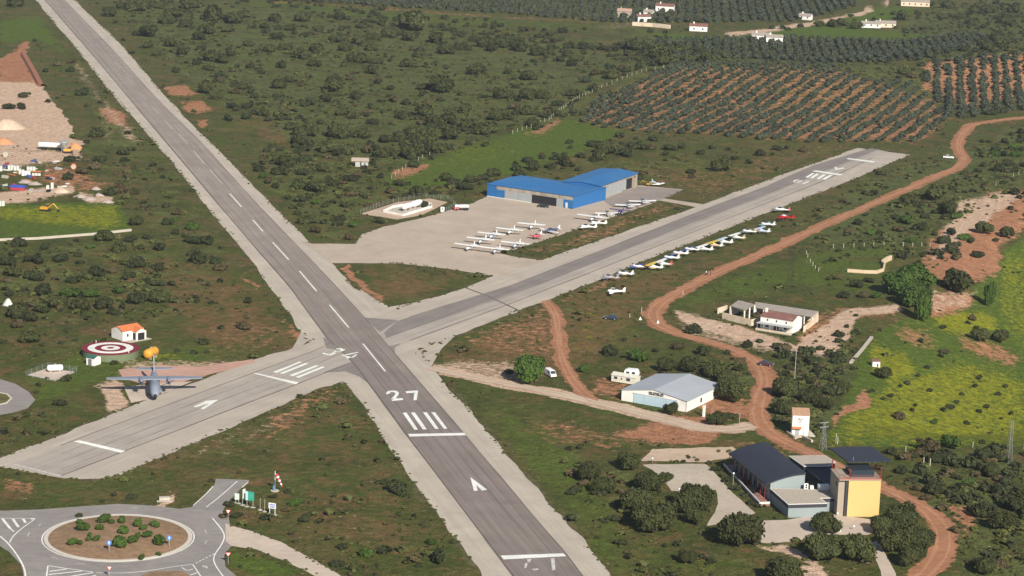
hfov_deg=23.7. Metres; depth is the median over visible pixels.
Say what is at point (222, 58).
holm oak
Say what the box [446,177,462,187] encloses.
shrub
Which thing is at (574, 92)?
holm oak
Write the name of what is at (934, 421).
shrub
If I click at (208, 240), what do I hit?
shrub
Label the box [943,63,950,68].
olive tree
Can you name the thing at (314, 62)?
holm oak
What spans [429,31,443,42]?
holm oak
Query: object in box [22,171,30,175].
block pallet
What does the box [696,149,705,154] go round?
shrub
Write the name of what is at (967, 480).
shrub
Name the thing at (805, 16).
farmhouse
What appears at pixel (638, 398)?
sliding door
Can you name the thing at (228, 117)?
shrub
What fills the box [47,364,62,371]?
gas tank
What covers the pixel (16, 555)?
road line
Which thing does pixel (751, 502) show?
shrub
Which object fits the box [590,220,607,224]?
light aircraft
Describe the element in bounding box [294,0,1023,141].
olive grove
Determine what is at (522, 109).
holm oak
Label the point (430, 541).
shrub
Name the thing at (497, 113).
holm oak
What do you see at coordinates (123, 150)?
holm oak
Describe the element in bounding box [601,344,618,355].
shrub
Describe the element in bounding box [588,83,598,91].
holm oak
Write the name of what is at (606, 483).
holm oak
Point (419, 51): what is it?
holm oak
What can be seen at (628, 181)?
doorway
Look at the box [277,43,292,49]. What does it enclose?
holm oak
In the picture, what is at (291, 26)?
holm oak
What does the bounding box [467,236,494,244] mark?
light aircraft
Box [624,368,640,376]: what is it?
caravan
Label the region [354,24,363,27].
shrub
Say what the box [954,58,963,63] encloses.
olive tree
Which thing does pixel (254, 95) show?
shrub
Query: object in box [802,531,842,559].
holm oak
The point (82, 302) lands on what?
holm oak
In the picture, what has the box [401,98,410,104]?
shrub
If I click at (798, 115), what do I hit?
olive tree
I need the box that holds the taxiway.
[660,199,701,206]
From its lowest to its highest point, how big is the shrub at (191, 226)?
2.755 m
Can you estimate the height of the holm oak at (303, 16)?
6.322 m
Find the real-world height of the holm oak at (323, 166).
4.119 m
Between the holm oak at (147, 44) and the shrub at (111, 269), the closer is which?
the shrub at (111, 269)
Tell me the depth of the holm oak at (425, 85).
1220.22 m
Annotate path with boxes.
[225,523,339,575]
[870,541,895,575]
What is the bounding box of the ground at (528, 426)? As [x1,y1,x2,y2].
[0,0,1023,575]
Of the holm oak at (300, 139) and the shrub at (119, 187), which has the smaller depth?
the shrub at (119, 187)
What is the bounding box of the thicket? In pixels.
[113,0,1023,567]
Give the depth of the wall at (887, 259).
843.37 m
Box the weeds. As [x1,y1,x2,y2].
[0,0,907,575]
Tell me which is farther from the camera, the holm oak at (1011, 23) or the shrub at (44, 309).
the holm oak at (1011, 23)
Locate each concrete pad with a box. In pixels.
[29,368,73,380]
[118,359,254,383]
[124,381,191,402]
[362,198,446,218]
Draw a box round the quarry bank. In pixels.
[20,52,47,86]
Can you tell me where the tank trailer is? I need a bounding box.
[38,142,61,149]
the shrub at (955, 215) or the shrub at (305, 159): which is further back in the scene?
the shrub at (305, 159)
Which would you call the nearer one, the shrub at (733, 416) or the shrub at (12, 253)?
the shrub at (733, 416)
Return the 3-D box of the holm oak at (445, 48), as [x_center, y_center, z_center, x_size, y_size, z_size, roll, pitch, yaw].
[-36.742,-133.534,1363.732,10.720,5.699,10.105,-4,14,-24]
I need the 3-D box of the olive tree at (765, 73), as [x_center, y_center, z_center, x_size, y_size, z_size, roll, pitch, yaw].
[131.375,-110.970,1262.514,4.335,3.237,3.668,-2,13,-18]
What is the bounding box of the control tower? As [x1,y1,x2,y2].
[829,446,891,516]
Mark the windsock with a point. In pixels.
(274, 489)
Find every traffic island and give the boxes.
[0,393,9,403]
[140,571,188,575]
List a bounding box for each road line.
[0,536,25,575]
[9,519,34,542]
[41,514,194,561]
[96,564,191,572]
[212,518,224,575]
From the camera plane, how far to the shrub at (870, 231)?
890.42 m
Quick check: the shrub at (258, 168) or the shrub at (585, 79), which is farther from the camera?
the shrub at (585, 79)
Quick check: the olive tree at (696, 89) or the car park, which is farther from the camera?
the olive tree at (696, 89)
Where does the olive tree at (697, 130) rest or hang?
on the ground at (528, 426)
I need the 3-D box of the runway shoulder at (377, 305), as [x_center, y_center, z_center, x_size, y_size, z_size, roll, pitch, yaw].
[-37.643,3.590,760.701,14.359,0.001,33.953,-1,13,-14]
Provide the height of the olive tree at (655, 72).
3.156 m
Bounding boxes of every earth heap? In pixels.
[0,119,25,129]
[0,137,14,144]
[51,188,69,192]
[67,142,81,149]
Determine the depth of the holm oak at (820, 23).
1565.72 m
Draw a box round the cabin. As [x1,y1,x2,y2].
[112,323,150,342]
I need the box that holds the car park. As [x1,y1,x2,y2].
[644,464,754,525]
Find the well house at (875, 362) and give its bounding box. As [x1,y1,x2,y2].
[871,359,880,366]
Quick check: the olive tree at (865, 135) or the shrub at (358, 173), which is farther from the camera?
the olive tree at (865, 135)
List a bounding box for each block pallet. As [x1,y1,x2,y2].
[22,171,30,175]
[27,166,35,170]
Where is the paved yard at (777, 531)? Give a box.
[745,514,873,542]
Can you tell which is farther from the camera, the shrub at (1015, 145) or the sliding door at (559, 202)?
the shrub at (1015, 145)
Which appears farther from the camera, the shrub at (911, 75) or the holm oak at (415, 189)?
the shrub at (911, 75)
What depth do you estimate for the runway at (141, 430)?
711.93 m
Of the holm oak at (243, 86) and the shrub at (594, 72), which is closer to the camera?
the holm oak at (243, 86)
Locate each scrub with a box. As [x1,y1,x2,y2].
[0,0,1023,575]
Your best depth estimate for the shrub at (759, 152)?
1055.77 m
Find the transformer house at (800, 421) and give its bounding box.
[791,407,809,435]
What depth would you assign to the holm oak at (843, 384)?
667.41 m
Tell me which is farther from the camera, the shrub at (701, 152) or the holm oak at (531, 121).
the holm oak at (531, 121)
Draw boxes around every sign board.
[234,493,240,503]
[240,489,245,505]
[244,491,255,507]
[268,503,276,515]
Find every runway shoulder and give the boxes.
[0,148,908,478]
[36,0,609,575]
[291,332,307,349]
[360,289,414,311]
[415,336,453,366]
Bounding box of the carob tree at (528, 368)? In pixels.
[514,353,545,382]
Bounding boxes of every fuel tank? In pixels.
[143,346,158,358]
[401,202,412,210]
[412,199,422,208]
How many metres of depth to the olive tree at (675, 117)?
1147.77 m
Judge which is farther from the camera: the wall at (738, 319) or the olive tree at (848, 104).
the olive tree at (848, 104)
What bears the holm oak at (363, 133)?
on the ground at (528, 426)
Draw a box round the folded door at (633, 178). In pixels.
[632,177,635,187]
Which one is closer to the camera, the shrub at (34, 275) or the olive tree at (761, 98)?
the shrub at (34, 275)
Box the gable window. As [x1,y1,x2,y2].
[648,392,663,396]
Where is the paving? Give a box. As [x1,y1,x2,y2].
[641,447,735,461]
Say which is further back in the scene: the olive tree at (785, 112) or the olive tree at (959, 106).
the olive tree at (959, 106)
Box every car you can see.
[537,203,548,207]
[544,367,556,377]
[603,314,617,319]
[758,360,773,366]
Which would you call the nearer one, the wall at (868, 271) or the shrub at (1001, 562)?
the shrub at (1001, 562)
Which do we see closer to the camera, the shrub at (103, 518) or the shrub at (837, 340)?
the shrub at (103, 518)
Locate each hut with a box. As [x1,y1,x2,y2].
[86,354,101,365]
[351,157,368,166]
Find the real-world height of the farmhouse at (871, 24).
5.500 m
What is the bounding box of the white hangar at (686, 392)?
[621,373,717,411]
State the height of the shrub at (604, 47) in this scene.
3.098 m
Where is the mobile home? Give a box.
[611,371,639,383]
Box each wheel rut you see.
[429,368,755,430]
[432,366,749,427]
[542,301,590,401]
[548,301,596,400]
[648,117,1023,575]
[656,118,1020,575]
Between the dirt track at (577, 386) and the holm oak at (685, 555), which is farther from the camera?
the dirt track at (577, 386)
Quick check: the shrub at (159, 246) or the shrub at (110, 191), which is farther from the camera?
the shrub at (110, 191)
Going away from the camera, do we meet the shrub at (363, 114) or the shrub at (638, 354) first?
the shrub at (638, 354)
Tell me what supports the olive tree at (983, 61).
on the ground at (528, 426)
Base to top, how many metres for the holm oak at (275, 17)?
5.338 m
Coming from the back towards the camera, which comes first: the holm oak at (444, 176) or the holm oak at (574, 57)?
the holm oak at (574, 57)
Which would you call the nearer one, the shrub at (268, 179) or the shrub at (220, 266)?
the shrub at (220, 266)
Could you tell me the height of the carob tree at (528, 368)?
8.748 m
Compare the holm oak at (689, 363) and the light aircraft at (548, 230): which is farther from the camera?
the light aircraft at (548, 230)
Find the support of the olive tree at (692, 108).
on the ground at (528, 426)
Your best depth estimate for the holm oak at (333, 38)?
1396.22 m
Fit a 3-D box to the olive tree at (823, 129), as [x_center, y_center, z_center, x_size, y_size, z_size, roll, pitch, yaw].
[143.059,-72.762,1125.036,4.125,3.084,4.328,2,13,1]
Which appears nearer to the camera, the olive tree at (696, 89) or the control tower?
the control tower
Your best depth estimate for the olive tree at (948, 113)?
1189.76 m
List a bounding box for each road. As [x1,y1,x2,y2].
[0,379,34,414]
[0,479,248,575]
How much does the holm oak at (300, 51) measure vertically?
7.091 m
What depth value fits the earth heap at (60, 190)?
917.13 m
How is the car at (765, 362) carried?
on the dirt track at (940, 553)
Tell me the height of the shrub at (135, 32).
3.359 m
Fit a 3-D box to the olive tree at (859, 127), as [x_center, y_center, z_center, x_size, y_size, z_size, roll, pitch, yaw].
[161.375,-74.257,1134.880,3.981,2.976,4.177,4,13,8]
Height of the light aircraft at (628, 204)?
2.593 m
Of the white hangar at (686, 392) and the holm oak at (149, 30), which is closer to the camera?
the white hangar at (686, 392)
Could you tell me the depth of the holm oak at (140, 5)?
1518.23 m
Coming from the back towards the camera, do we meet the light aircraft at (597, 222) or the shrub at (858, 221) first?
the shrub at (858, 221)
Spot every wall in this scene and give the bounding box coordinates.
[0,229,131,240]
[632,22,670,28]
[717,305,727,313]
[722,312,759,325]
[786,431,812,441]
[803,315,818,331]
[847,260,885,273]
[849,336,872,363]
[881,255,891,263]
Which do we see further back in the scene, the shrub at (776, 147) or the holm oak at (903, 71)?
the holm oak at (903, 71)
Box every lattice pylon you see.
[819,422,828,448]
[1005,420,1013,462]
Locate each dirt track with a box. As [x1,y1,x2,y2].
[425,366,757,431]
[542,301,598,399]
[645,117,1020,575]
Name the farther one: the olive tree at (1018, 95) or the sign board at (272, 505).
the olive tree at (1018, 95)
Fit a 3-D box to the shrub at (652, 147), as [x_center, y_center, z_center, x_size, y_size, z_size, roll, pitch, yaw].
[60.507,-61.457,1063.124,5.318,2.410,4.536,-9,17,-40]
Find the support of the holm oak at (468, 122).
on the ground at (528, 426)
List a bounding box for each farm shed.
[729,300,754,318]
[755,302,817,323]
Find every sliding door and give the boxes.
[505,191,517,199]
[518,193,531,202]
[556,198,562,206]
[607,184,613,196]
[613,182,619,193]
[620,180,625,191]
[633,393,643,403]
[644,395,654,405]
[655,397,665,407]
[666,399,676,403]
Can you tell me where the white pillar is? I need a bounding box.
[702,404,705,416]
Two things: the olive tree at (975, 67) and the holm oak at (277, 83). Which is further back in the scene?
the olive tree at (975, 67)
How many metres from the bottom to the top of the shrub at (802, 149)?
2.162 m
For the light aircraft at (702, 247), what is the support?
on the ground at (528, 426)
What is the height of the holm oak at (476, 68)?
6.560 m
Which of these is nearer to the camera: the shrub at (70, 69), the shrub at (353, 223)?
the shrub at (353, 223)
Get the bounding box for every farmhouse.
[617,7,632,17]
[634,12,651,21]
[643,8,654,13]
[655,2,674,11]
[689,22,707,31]
[751,31,771,38]
[755,308,802,335]
[766,33,783,41]
[798,12,812,19]
[861,19,880,27]
[875,19,896,27]
[900,0,929,6]
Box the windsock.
[271,473,282,491]
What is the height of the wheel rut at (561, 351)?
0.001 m
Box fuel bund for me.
[383,202,431,215]
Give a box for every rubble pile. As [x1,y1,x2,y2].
[18,179,30,183]
[28,181,42,184]
[73,194,85,197]
[82,197,96,200]
[101,199,114,202]
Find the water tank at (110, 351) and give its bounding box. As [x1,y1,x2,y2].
[82,341,138,361]
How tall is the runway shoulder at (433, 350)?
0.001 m
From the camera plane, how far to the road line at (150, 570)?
507.86 m
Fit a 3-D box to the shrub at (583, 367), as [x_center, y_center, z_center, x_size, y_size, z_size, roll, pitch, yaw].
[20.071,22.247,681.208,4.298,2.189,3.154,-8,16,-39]
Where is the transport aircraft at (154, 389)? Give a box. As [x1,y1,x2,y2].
[106,353,202,399]
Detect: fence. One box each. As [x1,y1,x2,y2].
[25,362,76,379]
[363,193,455,212]
[512,65,663,133]
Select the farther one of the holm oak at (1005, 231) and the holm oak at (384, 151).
the holm oak at (384, 151)
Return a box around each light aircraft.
[454,241,481,251]
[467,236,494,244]
[479,230,505,238]
[482,246,509,254]
[496,225,522,234]
[501,239,529,248]
[518,220,545,229]
[529,230,544,239]
[539,225,560,233]
[577,213,607,221]
[580,223,597,229]
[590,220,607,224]
[594,211,617,214]
[600,274,619,280]
[607,287,625,294]
[609,206,630,215]
[615,202,640,207]
[615,270,634,276]
[628,198,655,203]
[629,263,648,269]
[645,261,662,269]
[652,179,663,186]
[656,258,673,265]
[662,254,679,260]
[672,250,688,255]
[683,246,699,251]
[696,244,712,251]
[705,240,723,247]
[717,237,732,243]
[728,232,746,240]
[741,228,757,233]
[754,226,769,233]
[759,221,775,226]
[773,207,791,212]
[777,214,794,219]
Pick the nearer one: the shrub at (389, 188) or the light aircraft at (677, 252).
the light aircraft at (677, 252)
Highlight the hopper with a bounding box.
[59,140,68,152]
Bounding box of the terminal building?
[723,442,835,517]
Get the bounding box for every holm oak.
[3,265,22,275]
[6,0,24,5]
[6,301,28,318]
[17,330,40,342]
[47,295,69,307]
[69,296,90,309]
[89,127,105,136]
[94,229,114,240]
[102,6,116,16]
[112,241,128,251]
[115,1,125,8]
[117,146,129,154]
[124,0,148,10]
[128,215,143,224]
[139,24,158,36]
[142,41,154,47]
[144,0,165,8]
[148,288,170,302]
[151,49,165,55]
[158,14,175,23]
[163,7,183,16]
[164,36,179,46]
[176,45,188,54]
[178,19,193,27]
[180,0,202,8]
[192,31,205,39]
[197,21,216,33]
[199,50,223,61]
[199,81,217,93]
[203,3,222,20]
[209,90,222,98]
[217,54,229,62]
[221,24,236,31]
[224,11,245,22]
[226,50,236,55]
[238,83,250,89]
[242,40,255,46]
[257,109,269,115]
[259,23,269,27]
[264,44,276,51]
[268,13,281,21]
[269,31,283,39]
[271,78,286,88]
[271,164,289,174]
[276,60,286,67]
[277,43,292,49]
[278,154,297,167]
[280,75,294,81]
[281,96,292,104]
[284,23,296,30]
[292,122,319,135]
[292,133,308,144]
[292,177,307,188]
[293,45,309,58]
[294,11,310,21]
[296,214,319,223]
[306,59,321,66]
[306,180,326,191]
[308,42,323,51]
[312,25,324,31]
[316,161,332,171]
[317,140,339,151]
[319,93,332,101]
[323,76,346,91]
[327,122,349,138]
[328,34,342,41]
[334,11,345,18]
[334,106,351,115]
[338,42,353,50]
[340,144,356,155]
[341,60,348,66]
[346,51,370,62]
[350,90,360,99]
[351,128,370,137]
[352,34,367,44]
[365,32,380,38]
[365,43,378,50]
[365,64,377,73]
[368,57,383,63]
[371,146,396,156]
[380,25,400,37]
[392,130,405,138]
[394,111,405,118]
[398,10,427,29]
[400,59,414,66]
[401,144,415,159]
[402,30,414,40]
[402,126,428,138]
[409,185,424,195]
[412,142,424,155]
[413,46,424,56]
[415,82,432,88]
[415,104,433,115]
[424,114,444,125]
[425,132,438,141]
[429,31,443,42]
[429,74,454,91]
[430,142,446,152]
[436,43,455,53]
[439,172,452,180]
[440,112,458,124]
[442,125,460,139]
[454,43,466,50]
[458,103,471,111]
[459,118,478,127]
[463,175,481,182]
[467,63,486,73]
[474,37,493,47]
[474,125,490,134]
[480,121,498,131]
[485,42,497,50]
[486,168,501,176]
[487,107,510,120]
[491,86,514,98]
[494,35,514,47]
[510,40,526,51]
[513,104,534,114]
[519,88,536,98]
[520,70,536,79]
[526,117,539,125]
[526,160,540,170]
[529,46,546,55]
[535,90,551,98]
[558,154,570,165]
[563,89,582,95]
[568,54,584,60]
[576,460,600,479]
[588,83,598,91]
[590,476,616,491]
[592,148,606,159]
[595,140,619,153]
[604,70,618,78]
[616,451,641,468]
[618,486,653,509]
[624,39,641,49]
[630,500,678,530]
[634,55,644,59]
[634,469,666,490]
[640,43,672,57]
[655,53,674,64]
[656,357,677,371]
[659,471,673,481]
[661,12,672,18]
[662,401,678,413]
[670,43,690,52]
[672,481,713,511]
[677,548,696,563]
[678,54,698,60]
[678,356,699,371]
[683,507,703,523]
[693,46,709,52]
[699,51,715,61]
[703,359,722,377]
[705,410,728,424]
[710,156,732,170]
[713,49,724,56]
[714,377,744,400]
[715,368,738,381]
[717,511,765,544]
[764,557,803,575]
[770,399,793,414]
[772,377,799,396]
[797,387,822,402]
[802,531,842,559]
[809,511,842,532]
[813,20,824,26]
[817,397,832,407]
[827,19,837,26]
[834,380,851,390]
[835,18,845,24]
[839,533,877,561]
[849,21,863,28]
[870,515,892,530]
[874,524,918,550]
[875,366,892,377]
[881,268,921,293]
[884,500,919,527]
[895,284,933,305]
[896,9,908,19]
[897,67,911,74]
[897,263,936,287]
[898,543,926,565]
[899,193,914,204]
[910,526,935,547]
[924,184,948,200]
[935,13,948,18]
[938,0,955,8]
[939,200,955,213]
[940,267,972,292]
[964,18,974,23]
[968,6,978,11]
[970,328,989,341]
[972,557,996,573]
[974,221,994,233]
[976,39,984,44]
[980,4,997,12]
[981,41,995,49]
[984,462,1000,476]
[987,511,1016,528]
[989,33,1003,38]
[991,329,1009,341]
[992,36,1011,44]
[999,14,1010,22]
[999,226,1014,236]
[1003,20,1014,26]
[1006,4,1020,12]
[1007,491,1023,509]
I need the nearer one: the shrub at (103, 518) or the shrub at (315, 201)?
the shrub at (103, 518)
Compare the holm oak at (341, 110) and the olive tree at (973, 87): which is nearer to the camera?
the holm oak at (341, 110)
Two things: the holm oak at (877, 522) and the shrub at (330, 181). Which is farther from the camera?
the shrub at (330, 181)
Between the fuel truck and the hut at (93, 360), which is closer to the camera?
the hut at (93, 360)
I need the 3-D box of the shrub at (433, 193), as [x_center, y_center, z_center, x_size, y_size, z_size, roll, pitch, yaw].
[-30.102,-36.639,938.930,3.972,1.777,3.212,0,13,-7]
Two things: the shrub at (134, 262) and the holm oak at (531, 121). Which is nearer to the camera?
the shrub at (134, 262)
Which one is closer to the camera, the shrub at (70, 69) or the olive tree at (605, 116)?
the olive tree at (605, 116)
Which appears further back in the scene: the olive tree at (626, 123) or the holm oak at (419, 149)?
the olive tree at (626, 123)
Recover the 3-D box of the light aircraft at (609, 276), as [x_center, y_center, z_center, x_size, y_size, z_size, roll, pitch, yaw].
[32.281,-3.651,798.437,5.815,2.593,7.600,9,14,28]
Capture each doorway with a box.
[532,195,556,205]
[626,176,635,189]
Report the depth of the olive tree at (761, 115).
1162.33 m
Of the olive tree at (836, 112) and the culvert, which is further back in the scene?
the olive tree at (836, 112)
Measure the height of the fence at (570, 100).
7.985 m
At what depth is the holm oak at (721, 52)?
1371.61 m
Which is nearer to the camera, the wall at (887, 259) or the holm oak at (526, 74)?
the wall at (887, 259)
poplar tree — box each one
[913,288,932,320]
[983,281,995,305]
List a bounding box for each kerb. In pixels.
[0,392,11,404]
[44,514,191,561]
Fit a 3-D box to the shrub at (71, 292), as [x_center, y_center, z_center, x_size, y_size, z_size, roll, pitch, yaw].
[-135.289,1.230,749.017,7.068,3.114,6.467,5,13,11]
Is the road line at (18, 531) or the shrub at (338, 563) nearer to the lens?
the shrub at (338, 563)
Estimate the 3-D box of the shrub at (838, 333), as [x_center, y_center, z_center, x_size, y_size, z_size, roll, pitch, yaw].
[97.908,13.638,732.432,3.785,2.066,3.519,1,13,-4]
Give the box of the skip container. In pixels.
[9,185,25,189]
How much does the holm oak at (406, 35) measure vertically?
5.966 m
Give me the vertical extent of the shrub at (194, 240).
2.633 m
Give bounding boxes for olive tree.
[586,112,593,118]
[592,111,600,116]
[595,118,602,123]
[599,108,606,112]
[601,114,608,119]
[608,92,615,96]
[609,104,617,109]
[612,118,617,123]
[618,122,625,127]
[622,120,629,126]
[630,110,636,116]
[636,121,644,127]
[647,109,655,114]
[652,69,660,74]
[653,124,658,129]
[663,95,670,100]
[668,68,675,73]
[668,101,675,106]
[671,121,679,127]
[672,89,681,95]
[673,114,678,119]
[676,128,685,133]
[680,110,688,115]
[682,77,689,81]
[684,124,690,129]
[686,106,694,111]
[687,115,695,120]
[688,91,695,96]
[693,87,700,91]
[693,128,701,132]
[699,117,706,122]
[699,126,706,131]
[706,77,714,82]
[706,98,714,102]
[713,127,721,132]
[714,73,721,78]
[715,94,720,99]
[716,109,723,114]
[719,79,727,84]
[721,98,729,104]
[723,122,731,128]
[724,129,732,136]
[732,90,739,95]
[733,126,741,131]
[737,96,745,101]
[739,86,747,91]
[739,113,747,119]
[739,132,746,137]
[747,127,755,132]
[751,125,759,131]
[753,106,761,111]
[754,96,763,101]
[756,133,762,139]
[758,112,766,118]
[762,70,769,75]
[763,53,770,58]
[765,68,773,73]
[766,90,774,94]
[766,118,774,123]
[771,133,778,138]
[781,109,789,115]
[791,131,800,137]
[793,112,802,118]
[806,113,813,119]
[808,92,815,97]
[808,134,815,141]
[814,68,821,72]
[818,126,826,133]
[819,116,826,122]
[819,136,827,141]
[824,81,830,85]
[832,85,839,89]
[832,98,840,103]
[832,110,839,115]
[838,127,845,132]
[838,134,846,139]
[841,106,848,110]
[844,101,851,107]
[844,131,853,136]
[855,125,863,130]
[860,122,868,127]
[861,133,868,138]
[864,98,871,102]
[872,117,879,121]
[898,131,905,137]
[900,95,907,101]
[909,135,917,141]
[921,75,930,80]
[933,58,941,62]
[933,108,940,114]
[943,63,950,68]
[943,110,952,116]
[944,97,953,102]
[944,102,954,107]
[944,106,954,111]
[945,66,952,70]
[945,87,952,92]
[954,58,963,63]
[957,65,965,69]
[957,92,966,98]
[957,103,966,109]
[959,111,967,117]
[967,79,976,85]
[968,85,977,90]
[969,96,978,101]
[970,65,977,70]
[978,52,986,56]
[980,59,988,64]
[980,76,987,80]
[991,58,998,63]
[992,71,1000,75]
[1001,53,1010,58]
[1003,75,1011,81]
[1005,100,1013,104]
[1007,104,1015,109]
[1012,60,1019,65]
[1013,67,1021,72]
[1014,79,1021,84]
[1015,93,1022,98]
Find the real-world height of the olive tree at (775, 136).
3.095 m
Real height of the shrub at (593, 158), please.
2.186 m
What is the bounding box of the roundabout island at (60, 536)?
[48,516,187,559]
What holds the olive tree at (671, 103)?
on the ground at (528, 426)
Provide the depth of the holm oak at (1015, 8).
1692.43 m
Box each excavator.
[40,203,59,211]
[63,145,81,152]
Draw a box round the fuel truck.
[453,204,468,210]
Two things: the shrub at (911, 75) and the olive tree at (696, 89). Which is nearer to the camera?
the olive tree at (696, 89)
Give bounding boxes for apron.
[302,185,682,276]
[603,186,680,208]
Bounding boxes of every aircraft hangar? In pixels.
[487,175,606,208]
[561,168,637,196]
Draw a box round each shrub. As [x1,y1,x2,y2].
[0,255,16,264]
[0,277,12,281]
[1,103,15,108]
[4,290,13,295]
[8,249,22,255]
[10,319,25,327]
[11,237,27,245]
[16,102,25,109]
[17,92,30,97]
[20,412,29,416]
[21,311,37,320]
[23,255,32,261]
[24,269,45,280]
[32,254,43,263]
[33,305,50,312]
[34,283,50,294]
[40,243,49,249]
[50,61,61,65]
[52,253,68,261]
[52,399,67,405]
[58,287,80,296]
[62,171,73,179]
[63,155,80,161]
[65,66,74,71]
[65,276,80,282]
[67,58,76,63]
[67,538,76,544]
[73,252,82,256]
[74,87,88,95]
[76,167,88,173]
[76,522,90,530]
[77,272,92,276]
[81,289,102,296]
[85,244,95,247]
[87,162,100,169]
[87,266,105,276]
[92,535,100,540]
[93,155,106,162]
[95,296,114,309]
[95,524,103,529]
[97,513,110,522]
[103,187,117,195]
[106,309,119,314]
[107,267,116,272]
[112,183,128,193]
[112,286,123,293]
[112,535,126,547]
[118,515,125,522]
[118,525,128,533]
[120,157,129,160]
[120,302,125,308]
[123,271,136,277]
[124,235,137,241]
[126,255,145,267]
[126,493,136,499]
[127,291,146,303]
[127,535,138,542]
[131,188,138,194]
[132,30,140,35]
[133,517,141,525]
[138,277,150,284]
[140,524,147,529]
[142,234,152,238]
[142,531,152,537]
[149,520,159,527]
[151,262,164,270]
[151,279,166,285]
[153,242,165,250]
[153,534,165,544]
[162,217,174,224]
[171,67,179,72]
[171,210,181,214]
[172,229,178,233]
[184,236,201,243]
[185,222,199,230]
[190,252,206,263]
[192,59,201,64]
[196,45,206,49]
[199,235,213,244]
[210,257,221,263]
[213,263,228,270]
[217,77,225,81]
[219,513,228,518]
[223,501,234,506]
[224,114,232,120]
[225,102,238,108]
[230,512,243,517]
[231,88,242,93]
[236,320,251,329]
[241,103,252,107]
[241,112,250,118]
[244,297,251,302]
[245,63,255,67]
[250,92,257,97]
[253,165,266,171]
[257,68,265,73]
[259,173,266,177]
[265,176,271,182]
[271,182,279,187]
[273,24,282,28]
[284,122,296,128]
[287,498,302,505]
[293,210,302,214]
[296,168,308,174]
[299,32,308,36]
[299,512,310,521]
[300,155,310,162]
[305,97,315,104]
[309,225,321,232]
[311,199,320,203]
[325,178,339,185]
[330,559,345,567]
[333,148,346,154]
[334,214,345,220]
[336,543,347,549]
[343,174,358,181]
[344,191,358,195]
[344,233,354,239]
[348,221,358,226]
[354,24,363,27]
[354,170,362,176]
[359,112,369,116]
[359,547,374,557]
[362,144,372,152]
[366,119,379,124]
[374,216,385,223]
[375,479,388,484]
[379,134,389,142]
[386,185,394,193]
[386,478,407,494]
[387,85,394,89]
[390,95,397,101]
[392,179,405,185]
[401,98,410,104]
[419,201,428,206]
[425,538,437,544]
[428,191,437,194]
[431,547,444,563]
[436,97,444,101]
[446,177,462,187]
[458,181,473,189]
[478,174,489,179]
[503,69,511,73]
[507,102,518,109]
[511,84,520,88]
[513,169,526,175]
[540,38,549,42]
[544,163,556,168]
[551,100,564,105]
[556,56,564,61]
[557,27,568,32]
[566,60,577,65]
[566,489,576,494]
[570,485,582,492]
[577,443,583,448]
[578,44,588,49]
[578,76,592,82]
[578,363,589,371]
[578,479,590,485]
[589,156,599,161]
[590,69,599,74]
[598,45,607,49]
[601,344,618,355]
[607,515,622,521]
[614,539,627,544]
[622,151,631,156]
[625,552,631,558]
[626,348,648,360]
[647,144,656,149]
[663,143,678,150]
[672,342,685,349]
[678,143,685,147]
[684,323,702,333]
[685,169,696,173]
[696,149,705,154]
[696,345,709,355]
[710,465,720,470]
[721,476,732,481]
[726,412,738,419]
[729,485,740,489]
[732,365,742,371]
[734,357,746,364]
[743,339,752,347]
[747,499,755,505]
[755,149,765,155]
[771,342,781,348]
[772,145,783,150]
[778,343,791,349]
[798,147,809,151]
[802,376,814,383]
[804,356,821,364]
[811,366,819,372]
[823,373,833,379]
[832,330,845,337]
[834,338,845,342]
[836,274,843,278]
[838,291,849,297]
[849,279,863,287]
[853,218,862,224]
[857,290,868,297]
[863,277,874,282]
[865,228,875,234]
[869,189,878,194]
[871,292,881,297]
[873,221,884,226]
[883,447,896,455]
[891,226,903,231]
[892,411,905,419]
[893,465,907,474]
[897,451,911,459]
[900,214,913,223]
[905,237,918,242]
[906,476,918,483]
[907,72,917,77]
[909,447,927,455]
[912,222,927,229]
[916,437,940,451]
[920,213,929,217]
[920,495,932,500]
[923,481,943,494]
[926,452,943,462]
[930,418,937,423]
[936,235,950,243]
[938,349,950,353]
[940,434,960,448]
[944,241,961,249]
[945,404,955,408]
[946,227,955,235]
[950,212,963,218]
[951,252,961,259]
[951,474,962,479]
[956,233,972,240]
[958,478,975,482]
[958,482,967,487]
[967,237,974,242]
[969,314,976,319]
[970,251,984,257]
[973,448,994,459]
[985,109,998,114]
[989,150,1000,155]
[993,163,1004,170]
[993,474,1002,480]
[993,557,1006,568]
[1000,107,1008,112]
[1000,151,1008,155]
[1001,494,1012,498]
[1002,159,1013,165]
[1007,142,1020,148]
[1009,150,1023,155]
[1009,187,1020,194]
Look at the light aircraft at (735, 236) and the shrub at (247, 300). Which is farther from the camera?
the light aircraft at (735, 236)
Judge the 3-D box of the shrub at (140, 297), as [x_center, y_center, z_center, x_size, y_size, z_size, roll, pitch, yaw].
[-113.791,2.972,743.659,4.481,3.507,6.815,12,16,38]
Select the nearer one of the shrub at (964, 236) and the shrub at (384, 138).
the shrub at (964, 236)
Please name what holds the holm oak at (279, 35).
on the ground at (528, 426)
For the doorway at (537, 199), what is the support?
in the aircraft hangar at (557, 193)
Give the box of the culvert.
[157,496,172,501]
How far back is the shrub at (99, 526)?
528.76 m
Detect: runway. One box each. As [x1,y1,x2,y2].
[13,148,885,475]
[45,0,582,575]
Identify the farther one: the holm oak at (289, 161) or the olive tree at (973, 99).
the olive tree at (973, 99)

